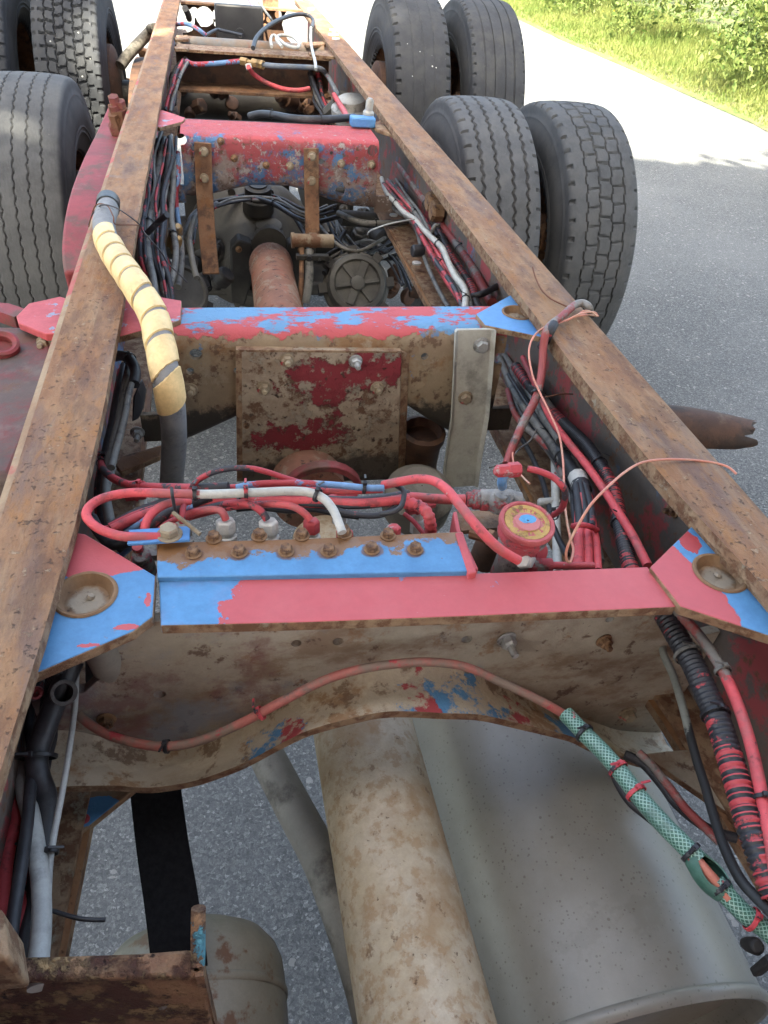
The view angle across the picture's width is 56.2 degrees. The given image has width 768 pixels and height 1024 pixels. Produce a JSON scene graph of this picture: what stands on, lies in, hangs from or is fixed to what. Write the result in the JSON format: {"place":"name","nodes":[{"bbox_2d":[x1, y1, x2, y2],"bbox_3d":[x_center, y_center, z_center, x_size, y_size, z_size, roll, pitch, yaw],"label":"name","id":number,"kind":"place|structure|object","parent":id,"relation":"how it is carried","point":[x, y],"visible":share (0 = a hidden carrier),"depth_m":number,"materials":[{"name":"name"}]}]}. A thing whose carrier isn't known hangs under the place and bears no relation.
{"place":"outdoors","nodes":[
{"label":"outdoors","id":0,"kind":"place"},
{"bbox_2d":[69,0,767,1023],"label":"road","id":1,"kind":"structure","parent":0,"point":[689,326],"depth_m":3.36,"materials":[{"name":"asphalt"}]},
{"bbox_2d":[0,0,767,1023],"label":"truck chassis","id":2,"kind":"object","parent":1,"relation":"on","point":[514,190],"visible":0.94,"depth_m":1.04,"materials":[{"name":"red paint"}]},
{"bbox_2d":[0,795,20,915],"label":"air hose","id":3,"kind":"object","parent":2,"relation":"attached to","point":[7,863],"visible":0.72,"depth_m":0.60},
{"bbox_2d":[6,699,36,935],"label":"air hose","id":4,"kind":"object","parent":2,"relation":"attached to","point":[16,897],"visible":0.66,"depth_m":0.59,"materials":[{"name":"black rubber"}]},
{"bbox_2d":[15,842,30,956],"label":"thin cable","id":5,"kind":"object","parent":2,"relation":"attached to","point":[24,931],"visible":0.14,"depth_m":0.57,"materials":[{"name":"black rubber"}]},
{"bbox_2d":[15,742,51,992],"bbox_3d":[-0.308,0.265,0.627,0.023,0.045,0.293,-13,44,-22],"label":"air hose","id":6,"kind":"object","parent":2,"relation":"attached to","point":[41,912],"visible":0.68,"depth_m":0.57,"materials":[{"name":"rubber"}]},
{"bbox_2d":[52,908,105,921],"bbox_3d":[-0.242,0.317,0.563,0.047,0.008,0.007,8,40,3],"label":"zip tail","id":7,"kind":"object","parent":6,"relation":"attached to","point":[76,917],"visible":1,"depth_m":0.56},
{"bbox_2d":[14,663,83,845],"bbox_3d":[-0.311,0.220,0.655,0.047,0.093,0.162,2,41,-5],"label":"cable harness","id":8,"kind":"object","parent":2,"relation":"attached to","point":[37,755],"visible":0.81,"depth_m":0.65,"materials":[{"name":"black rubber"}]},
{"bbox_2d":[44,674,79,888],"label":"air hose","id":9,"kind":"object","parent":2,"relation":"hanging from","point":[51,850],"visible":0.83,"depth_m":0.63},
{"bbox_2d":[49,679,77,705],"bbox_3d":[-0.298,0.168,0.667,0.024,0.029,0.030,-26,50,-32],"label":"pipe end","id":10,"kind":"object","parent":2,"relation":"attached to","point":[72,695],"visible":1,"depth_m":0.66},
{"bbox_2d":[87,648,120,682],"bbox_3d":[-0.267,0.143,0.697,0.036,0.094,0.053,-4,41,-11],"label":"grey canister","id":11,"kind":"object","parent":2,"relation":"on","point":[105,667],"visible":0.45,"depth_m":0.67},
{"bbox_2d":[0,904,216,1023],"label":"crusted bracket","id":12,"kind":"object","parent":2,"relation":"attached to","point":[164,988],"visible":1,"depth_m":0.53,"materials":[{"name":"metal"}]},
{"bbox_2d":[96,362,125,525],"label":"air hose","id":13,"kind":"object","parent":2,"relation":"attached to","point":[113,410],"visible":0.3,"depth_m":1.00,"materials":[{"name":"black rubber"}]},
{"bbox_2d":[100,364,129,524],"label":"air hose","id":14,"kind":"object","parent":2,"relation":"attached to","point":[107,507],"visible":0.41,"depth_m":0.95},
{"bbox_2d":[107,380,134,470],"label":"air hose","id":15,"kind":"object","parent":2,"relation":"attached to","point":[115,451],"visible":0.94,"depth_m":0.97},
{"bbox_2d":[115,350,140,387],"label":"air hose","id":16,"kind":"object","parent":2,"relation":"attached to","point":[128,357],"visible":0.93,"depth_m":1.07,"materials":[{"name":"black rubber"}]},
{"bbox_2d":[132,380,145,420],"bbox_3d":[-0.377,-0.173,1.103,0.019,0.068,0.048,4,40,-3],"label":"rubber flap","id":17,"kind":"object","parent":2,"relation":"attached to","point":[139,399],"visible":0.95,"depth_m":1.09,"materials":[{"name":"black rubber"}]},
{"bbox_2d":[92,190,186,499],"bbox_3d":[-0.404,-0.259,1.185,0.067,0.354,0.556,-13,44,-21],"label":"loop hose","id":18,"kind":"object","parent":2,"relation":"on","point":[139,291],"visible":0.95,"depth_m":0.99,"materials":[{"name":"plastic"}]},
{"bbox_2d":[131,545,156,575],"bbox_3d":[-0.241,0.050,0.741,0.035,0.047,0.029,-4,41,-11],"label":"drain valve","id":19,"kind":"object","parent":2,"relation":"attached to","point":[143,557],"visible":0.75,"depth_m":0.73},
{"bbox_2d":[143,181,149,272],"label":"thin cable","id":20,"kind":"object","parent":2,"relation":"in","point":[144,235],"visible":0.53,"depth_m":1.66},
{"bbox_2d":[142,136,166,293],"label":"air hose","id":21,"kind":"object","parent":2,"relation":"attached to","point":[151,271],"visible":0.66,"depth_m":1.68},
{"bbox_2d":[138,150,153,278],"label":"thin cable","id":22,"kind":"object","parent":21,"relation":"on","point":[140,243],"visible":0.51,"depth_m":1.65,"materials":[{"name":"black paint"}]},
{"bbox_2d":[150,131,162,262],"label":"thin cable","id":23,"kind":"object","parent":21,"relation":"on","point":[154,158],"visible":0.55,"depth_m":1.84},
{"bbox_2d":[144,212,169,234],"bbox_3d":[-0.519,-0.655,1.639,0.076,0.071,0.023,14,41,9],"label":"black tape","id":24,"kind":"object","parent":21,"relation":"attached to","point":[156,224],"visible":0.92,"depth_m":1.63,"materials":[{"name":"plastic"}]},
{"bbox_2d":[96,453,229,489],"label":"air hose","id":25,"kind":"object","parent":2,"relation":"attached to","point":[106,473],"visible":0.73,"depth_m":0.80,"materials":[{"name":"red rubber"}]},
{"bbox_2d":[140,498,191,528],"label":"air hose","id":26,"kind":"object","parent":2,"relation":"on","point":[153,512],"visible":0.94,"depth_m":0.72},
{"bbox_2d":[130,789,207,965],"bbox_3d":[-0.231,0.367,0.758,0.055,0.086,0.200,-9,43,-17],"label":"strap","id":27,"kind":"object","parent":2,"relation":"hanging from","point":[168,883],"visible":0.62,"depth_m":0.76,"materials":[{"name":"fabric"}]},
{"bbox_2d":[166,190,184,289],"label":"air hose","id":28,"kind":"object","parent":2,"relation":"hanging from","point":[179,279],"visible":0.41,"depth_m":1.83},
{"bbox_2d":[166,222,182,253],"bbox_3d":[-0.545,-0.710,1.867,0.047,0.066,0.138,-4,41,-11],"label":"tee fitting","id":29,"kind":"object","parent":28,"relation":"attached to","point":[179,228],"visible":0.45,"depth_m":1.86,"materials":[{"name":"gold metal"}]},
{"bbox_2d":[175,151,180,223],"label":"air hose","id":30,"kind":"object","parent":2,"relation":"hanging from","point":[178,181],"visible":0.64,"depth_m":1.92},
{"bbox_2d":[187,215,199,279],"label":"air hose","id":31,"kind":"object","parent":2,"relation":"hanging from","point":[191,255],"visible":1,"depth_m":1.93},
{"bbox_2d":[193,197,333,244],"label":"thin cable","id":32,"kind":"object","parent":31,"relation":"on","point":[246,200],"visible":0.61,"depth_m":2.16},
{"bbox_2d":[113,914,288,1023],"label":"air tank","id":33,"kind":"object","parent":2,"relation":"on","point":[245,972],"visible":0.47,"depth_m":0.77,"materials":[{"name":"metal"}]},
{"bbox_2d":[81,478,346,541],"bbox_3d":[-0.168,-0.003,0.718,0.258,0.036,0.063,-1,41,-9],"label":"air hose","id":34,"kind":"object","parent":2,"relation":"on","point":[245,492],"visible":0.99,"depth_m":0.72,"materials":[{"name":"rubber"}]},
{"bbox_2d":[216,517,236,540],"bbox_3d":[-0.164,0.033,0.751,0.021,0.058,0.031,-4,41,-11],"label":"hose fitting","id":35,"kind":"object","parent":2,"relation":"attached to","point":[226,530],"visible":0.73,"depth_m":0.74,"materials":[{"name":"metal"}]},
{"bbox_2d":[157,506,228,527],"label":"air hose","id":36,"kind":"object","parent":35,"relation":"attached to","point":[222,512],"visible":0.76,"depth_m":0.73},
{"bbox_2d":[187,465,299,488],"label":"air hose","id":37,"kind":"object","parent":2,"relation":"attached to","point":[207,474],"visible":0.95,"depth_m":0.76,"materials":[{"name":"red rubber"}]},
{"bbox_2d":[187,500,312,521],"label":"air hose","id":38,"kind":"object","parent":2,"relation":"attached to","point":[304,513],"visible":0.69,"depth_m":0.74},
{"bbox_2d":[239,57,264,70],"bbox_3d":[-0.514,-1.716,2.755,0.100,0.038,0.065,19,42,15],"label":"brass tee","id":39,"kind":"object","parent":2,"relation":"attached to","point":[253,63],"visible":0.94,"depth_m":2.75,"materials":[{"name":"metal"}]},
{"bbox_2d":[185,59,239,66],"bbox_3d":[-0.640,-1.704,2.726,0.217,0.022,0.063,-13,44,-21],"label":"air line","id":40,"kind":"object","parent":39,"relation":"attached to","point":[214,63],"visible":0.93,"depth_m":2.71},
{"bbox_2d":[246,65,309,92],"bbox_3d":[-0.409,-1.684,2.790,0.244,0.086,0.069,-2,41,-9],"label":"air line","id":41,"kind":"object","parent":39,"relation":"attached to","point":[274,85],"visible":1,"depth_m":2.80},
{"bbox_2d":[262,62,338,95],"bbox_3d":[-0.337,-1.733,2.864,0.319,0.111,0.148,-4,41,-11],"label":"air line","id":42,"kind":"object","parent":39,"relation":"attached to","point":[301,67],"visible":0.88,"depth_m":2.83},
{"bbox_2d":[108,493,408,527],"bbox_3d":[-0.131,-0.008,0.778,0.320,0.028,0.034,-2,41,-10],"label":"thin cable","id":43,"kind":"object","parent":2,"relation":"in","point":[124,516],"visible":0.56,"depth_m":0.76,"materials":[{"name":"red rubber"}]},
{"bbox_2d":[110,495,409,530],"bbox_3d":[-0.130,-0.006,0.775,0.317,0.032,0.036,-4,41,-11],"label":"thin cable","id":44,"kind":"object","parent":43,"relation":"on","point":[124,523],"visible":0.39,"depth_m":0.78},
{"bbox_2d":[299,504,392,508],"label":"thin cable","id":45,"kind":"object","parent":44,"relation":"on","point":[339,506],"visible":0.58,"depth_m":0.78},
{"bbox_2d":[324,505,397,518],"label":"air hose","id":46,"kind":"object","parent":45,"relation":"on","point":[354,514],"visible":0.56,"depth_m":0.77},
{"bbox_2d":[109,490,409,522],"bbox_3d":[-0.135,-0.010,0.806,0.330,0.031,0.041,-4,41,-11],"label":"thin cable","id":47,"kind":"object","parent":2,"relation":"in","point":[352,497],"visible":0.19,"depth_m":0.81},
{"bbox_2d":[193,195,334,234],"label":"thin cable","id":48,"kind":"object","parent":2,"relation":"attached to","point":[279,200],"visible":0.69,"depth_m":2.19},
{"bbox_2d":[259,517,279,539],"bbox_3d":[-0.120,0.033,0.756,0.021,0.058,0.031,-4,41,-11],"label":"hose fitting","id":49,"kind":"object","parent":2,"relation":"attached to","point":[270,527],"visible":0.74,"depth_m":0.74,"materials":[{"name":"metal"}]},
{"bbox_2d":[186,499,269,521],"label":"air hose","id":50,"kind":"object","parent":49,"relation":"attached to","point":[259,510],"visible":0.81,"depth_m":0.73,"materials":[{"name":"red rubber"}]},
{"bbox_2d":[219,195,340,223],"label":"air hose","id":51,"kind":"object","parent":2,"relation":"on","point":[272,202],"visible":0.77,"depth_m":2.15,"materials":[{"name":"black rubber"}]},
{"bbox_2d":[251,12,314,49],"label":"cable","id":52,"kind":"object","parent":2,"relation":"on","point":[261,31],"visible":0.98,"depth_m":3.12,"materials":[{"name":"black rubber"}]},
{"bbox_2d":[269,33,300,48],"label":"cable","id":53,"kind":"object","parent":2,"relation":"on","point":[280,41],"visible":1,"depth_m":2.82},
{"bbox_2d":[236,507,358,519],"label":"air hose","id":54,"kind":"object","parent":2,"relation":"attached to","point":[315,510],"visible":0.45,"depth_m":0.80,"materials":[{"name":"black rubber"}]},
{"bbox_2d":[247,108,355,124],"bbox_3d":[-0.249,-1.144,2.089,0.328,0.063,0.125,8,40,2],"label":"cable sleeve","id":55,"kind":"object","parent":2,"relation":"on","point":[272,114],"visible":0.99,"depth_m":2.06,"materials":[{"name":"black rubber"}]},
{"bbox_2d":[251,749,357,1023],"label":"exhaust pipe","id":56,"kind":"object","parent":2,"relation":"attached to","point":[301,822],"visible":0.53,"depth_m":0.96,"materials":[{"name":"metal"}]},
{"bbox_2d":[230,484,382,494],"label":"air hose","id":57,"kind":"object","parent":2,"relation":"attached to","point":[335,491],"visible":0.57,"depth_m":0.79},
{"bbox_2d":[235,474,383,493],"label":"air hose","id":58,"kind":"object","parent":2,"relation":"attached to","point":[364,487],"visible":0.94,"depth_m":0.77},
{"bbox_2d":[303,517,320,538],"bbox_3d":[-0.077,0.033,0.762,0.018,0.057,0.029,-4,41,-11],"label":"hose fitting","id":59,"kind":"object","parent":2,"relation":"attached to","point":[312,526],"visible":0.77,"depth_m":0.75,"materials":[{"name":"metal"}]},
{"bbox_2d":[77,657,563,753],"bbox_3d":[-0.045,0.190,0.701,0.510,0.086,0.055,0,41,-7],"label":"arch hose","id":60,"kind":"object","parent":2,"relation":"attached to","point":[166,746],"visible":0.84,"depth_m":0.69,"materials":[{"name":"rubber"}]},
{"bbox_2d":[323,90,365,125],"bbox_3d":[-0.143,-1.516,2.716,0.174,0.134,0.279,-4,41,-11],"label":"relay valve","id":61,"kind":"object","parent":2,"relation":"attached to","point":[355,103],"visible":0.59,"depth_m":2.62,"materials":[{"name":"silver metal"}]},
{"bbox_2d":[319,223,385,252],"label":"air hose","id":62,"kind":"object","parent":2,"relation":"attached to","point":[342,247],"visible":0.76,"depth_m":2.08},
{"bbox_2d":[349,97,375,127],"bbox_3d":[-0.061,-1.138,2.043,0.071,0.069,0.061,-4,41,-11],"label":"test port","id":63,"kind":"object","parent":2,"relation":"on","point":[366,119],"visible":1,"depth_m":2.04,"materials":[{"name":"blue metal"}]},
{"bbox_2d":[336,210,408,227],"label":"air hose","id":64,"kind":"object","parent":2,"relation":"on","point":[375,222],"visible":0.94,"depth_m":2.09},
{"bbox_2d":[379,486,406,515],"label":"air hose","id":65,"kind":"object","parent":2,"relation":"attached to","point":[400,506],"visible":1,"depth_m":0.76,"materials":[{"name":"black rubber"}]},
{"bbox_2d":[389,498,436,533],"bbox_3d":[0.033,0.001,0.790,0.063,0.037,0.020,27,45,23],"label":"ribbed elbow","id":66,"kind":"object","parent":2,"relation":"attached to","point":[424,509],"visible":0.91,"depth_m":0.78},
{"bbox_2d":[392,203,449,305],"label":"air hose","id":67,"kind":"object","parent":2,"relation":"hanging from","point":[434,281],"visible":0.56,"depth_m":1.68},
{"bbox_2d":[382,182,461,305],"bbox_3d":[0.079,-0.695,1.790,0.019,0.090,1.060,-2,41,-9],"label":"thin cable","id":68,"kind":"object","parent":2,"relation":"attached to","point":[440,267],"visible":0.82,"depth_m":1.60,"materials":[{"name":"black paint"}]},
{"bbox_2d":[385,180,461,296],"bbox_3d":[0.089,-0.709,1.812,0.022,0.088,1.081,-1,41,-9],"label":"thin cable","id":69,"kind":"object","parent":2,"relation":"attached to","point":[437,253],"visible":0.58,"depth_m":1.69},
{"bbox_2d":[380,176,469,305],"bbox_3d":[0.080,-0.724,1.819,0.047,0.123,1.175,-2,41,-9],"label":"air hose","id":70,"kind":"object","parent":2,"relation":"on","point":[457,279],"visible":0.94,"depth_m":1.63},
{"bbox_2d":[395,161,496,305],"bbox_3d":[0.128,-0.812,1.925,0.035,0.054,1.215,-3,41,-10],"label":"brake pipe","id":71,"kind":"object","parent":2,"relation":"attached to","point":[475,273],"visible":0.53,"depth_m":1.67,"materials":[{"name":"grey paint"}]},
{"bbox_2d":[380,474,521,564],"bbox_3d":[0.065,-0.002,0.732,0.033,0.051,0.184,-27,50,-33],"label":"air hose","id":72,"kind":"object","parent":2,"relation":"on","point":[477,526],"visible":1,"depth_m":0.70,"materials":[{"name":"rubber"}]},
{"bbox_2d":[435,227,481,305],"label":"air hose","id":73,"kind":"object","parent":2,"relation":"attached to","point":[465,275],"visible":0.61,"depth_m":1.58,"materials":[{"name":"rubber"}]},
{"bbox_2d":[450,501,594,573],"bbox_3d":[0.139,0.040,0.846,0.150,0.207,0.191,-4,41,-11],"label":"capped valve","id":74,"kind":"object","parent":2,"relation":"attached to","point":[524,530],"visible":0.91,"depth_m":0.75,"materials":[{"name":"paint"}]},
{"bbox_2d":[465,462,522,514],"bbox_3d":[0.130,-0.029,0.798,0.065,0.086,0.049,-4,41,-11],"label":"tee valve","id":75,"kind":"object","parent":74,"relation":"on","point":[494,501],"visible":0.91,"depth_m":0.81,"materials":[{"name":"metal"}]},
{"bbox_2d":[409,492,465,503],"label":"air hose","id":76,"kind":"object","parent":75,"relation":"attached to","point":[431,498],"visible":0.55,"depth_m":0.82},
{"bbox_2d":[405,503,435,533],"bbox_3d":[0.042,0.005,0.849,0.037,0.044,0.024,-4,41,-11],"label":"elbow fitting","id":77,"kind":"object","parent":76,"relation":"attached to","point":[417,517],"visible":0.29,"depth_m":0.84,"materials":[{"name":"metal"}]},
{"bbox_2d":[527,466,568,520],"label":"air hose","id":78,"kind":"object","parent":75,"relation":"attached to","point":[562,486],"visible":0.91,"depth_m":0.76,"materials":[{"name":"red rubber"}]},
{"bbox_2d":[502,352,562,444],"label":"air hose","id":79,"kind":"object","parent":2,"relation":"attached to","point":[539,409],"visible":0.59,"depth_m":1.18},
{"bbox_2d":[508,369,521,391],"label":"thin cable","id":80,"kind":"object","parent":79,"relation":"on","point":[509,370],"visible":0.09,"depth_m":1.34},
{"bbox_2d":[505,388,565,480],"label":"air hose","id":81,"kind":"object","parent":2,"relation":"attached to","point":[530,431],"visible":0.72,"depth_m":1.18,"materials":[{"name":"rubber"}]},
{"bbox_2d":[520,435,569,555],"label":"air hose","id":82,"kind":"object","parent":2,"relation":"hanging from","point":[560,542],"visible":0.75,"depth_m":1.06,"materials":[{"name":"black rubber"}]},
{"bbox_2d":[503,299,593,463],"bbox_3d":[0.236,-0.204,1.072,0.046,0.126,0.332,23,43,18],"label":"draped cable","id":83,"kind":"object","parent":2,"relation":"hanging from","point":[563,314],"visible":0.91,"depth_m":1.04,"materials":[{"name":"red rubber"}]},
{"bbox_2d":[551,461,562,570],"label":"air hose","id":84,"kind":"object","parent":2,"relation":"attached to","point":[556,550],"visible":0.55,"depth_m":0.99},
{"bbox_2d":[520,387,601,568],"bbox_3d":[0.255,-0.096,1.089,0.057,0.152,0.630,5,40,-1],"label":"cable harness","id":85,"kind":"object","parent":2,"relation":"attached to","point":[586,542],"visible":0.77,"depth_m":0.89,"materials":[{"name":"black rubber"}]},
{"bbox_2d":[511,362,638,567],"bbox_3d":[0.282,-0.096,1.075,0.052,0.113,0.653,2,41,-5],"label":"corrugated conduit","id":86,"kind":"object","parent":2,"relation":"attached to","point":[581,440],"visible":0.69,"depth_m":0.99,"materials":[{"name":"paint"}]},
{"bbox_2d":[497,355,558,463],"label":"air hose","id":87,"kind":"object","parent":86,"relation":"on","point":[546,437],"visible":0.79,"depth_m":1.18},
{"bbox_2d":[508,371,574,522],"bbox_3d":[0.252,-0.101,1.123,0.034,0.078,0.581,3,40,-3],"label":"thin cable","id":88,"kind":"object","parent":87,"relation":"on","point":[572,509],"visible":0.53,"depth_m":1.00,"materials":[{"name":"plastic"}]},
{"bbox_2d":[520,355,651,568],"bbox_3d":[0.269,-0.114,1.071,0.028,0.095,0.633,2,41,-5],"label":"air hose","id":89,"kind":"object","parent":2,"relation":"attached to","point":[624,522],"visible":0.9,"depth_m":0.93,"materials":[{"name":"rubber"}]},
{"bbox_2d":[412,718,767,1023],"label":"muffler","id":90,"kind":"object","parent":2,"relation":"attached to","point":[586,898],"visible":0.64,"depth_m":0.84,"materials":[{"name":"grey metal"}]},
{"bbox_2d":[611,778,650,824],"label":"air hose","id":91,"kind":"object","parent":2,"relation":"attached to","point":[630,805],"visible":0.22,"depth_m":0.76,"materials":[{"name":"black rubber"}]},
{"bbox_2d":[528,310,736,563],"bbox_3d":[0.263,-0.132,0.938,0.252,0.075,0.498,-4,41,-11],"label":"pink wire","id":92,"kind":"object","parent":2,"relation":"on","point":[571,536],"visible":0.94,"depth_m":0.84,"materials":[{"name":"orange plastic"}]},
{"bbox_2d":[559,708,767,944],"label":"green hose","id":93,"kind":"object","parent":2,"relation":"attached to","point":[709,875],"visible":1,"depth_m":0.62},
{"bbox_2d":[636,749,717,845],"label":"air hose","id":94,"kind":"object","parent":2,"relation":"attached to","point":[700,823],"visible":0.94,"depth_m":0.78,"materials":[{"name":"rubber"}]},
{"bbox_2d":[623,750,737,842],"bbox_3d":[0.323,0.316,0.794,0.026,0.011,0.139,-28,51,-34],"label":"air hose","id":95,"kind":"object","parent":2,"relation":"attached to","point":[633,758],"visible":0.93,"depth_m":0.80,"materials":[{"name":"red rubber"}]},
{"bbox_2d":[654,613,767,899],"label":"corrugated conduit","id":96,"kind":"object","parent":2,"relation":"attached to","point":[715,714],"visible":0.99,"depth_m":0.65,"materials":[{"name":"paint"}]},
{"bbox_2d":[659,645,767,916],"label":"cable","id":97,"kind":"object","parent":2,"relation":"attached to","point":[751,892],"visible":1,"depth_m":0.68,"materials":[{"name":"rubber"}]},
{"bbox_2d":[673,611,767,868],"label":"air hose","id":98,"kind":"object","parent":2,"relation":"attached to","point":[723,673],"visible":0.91,"depth_m":0.66,"materials":[{"name":"red rubber"}]},
{"bbox_2d":[740,936,767,976],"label":"dark clamp","id":99,"kind":"object","parent":2,"relation":"attached to","point":[753,945],"visible":1,"depth_m":0.64,"materials":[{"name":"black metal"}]},
{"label":"thin cable","id":100,"kind":"object","parent":2,"relation":"in","visible":0},
{"bbox_2d":[395,178,472,305],"bbox_3d":[0.105,-0.716,1.811,0.021,0.088,1.088,-1,41,-8],"label":"thin cable","id":101,"kind":"object","parent":100,"relation":"on","point":[419,213],"visible":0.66,"depth_m":1.85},
{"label":"thin cable","id":102,"kind":"object","parent":2,"relation":"in","visible":0},
{"bbox_2d":[89,499,212,549],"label":"thin cable","id":103,"kind":"object","parent":102,"relation":"on","point":[161,517],"visible":0.41,"depth_m":0.75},
{"bbox_2d":[501,0,767,130],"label":"verge","id":104,"kind":"structure","parent":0,"point":[701,97],"depth_m":10.55,"materials":[{"name":"plant"}]},
{"bbox_2d":[535,0,767,92],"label":"undergrowth","id":105,"kind":"object","parent":104,"relation":"on","point":[757,10],"visible":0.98,"depth_m":9.65,"materials":[{"name":"green plant"}]},
{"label":"air hose","id":106,"kind":"object","parent":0,"visible":0},
{"bbox_2d":[167,161,178,284],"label":"air hose","id":107,"kind":"object","parent":106,"relation":"on","point":[173,232],"visible":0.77,"depth_m":1.77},
{"bbox_2d":[159,135,174,299],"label":"thin cable","id":108,"kind":"object","parent":107,"relation":"on","point":[162,225],"visible":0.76,"depth_m":1.69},
{"bbox_2d":[159,138,171,298],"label":"air hose","id":109,"kind":"object","parent":108,"relation":"on","point":[168,152],"visible":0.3,"depth_m":1.88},
{"bbox_2d":[154,138,167,297],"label":"thin cable","id":110,"kind":"object","parent":109,"relation":"on","point":[157,229],"visible":0.86,"depth_m":1.69,"materials":[{"name":"black paint"}]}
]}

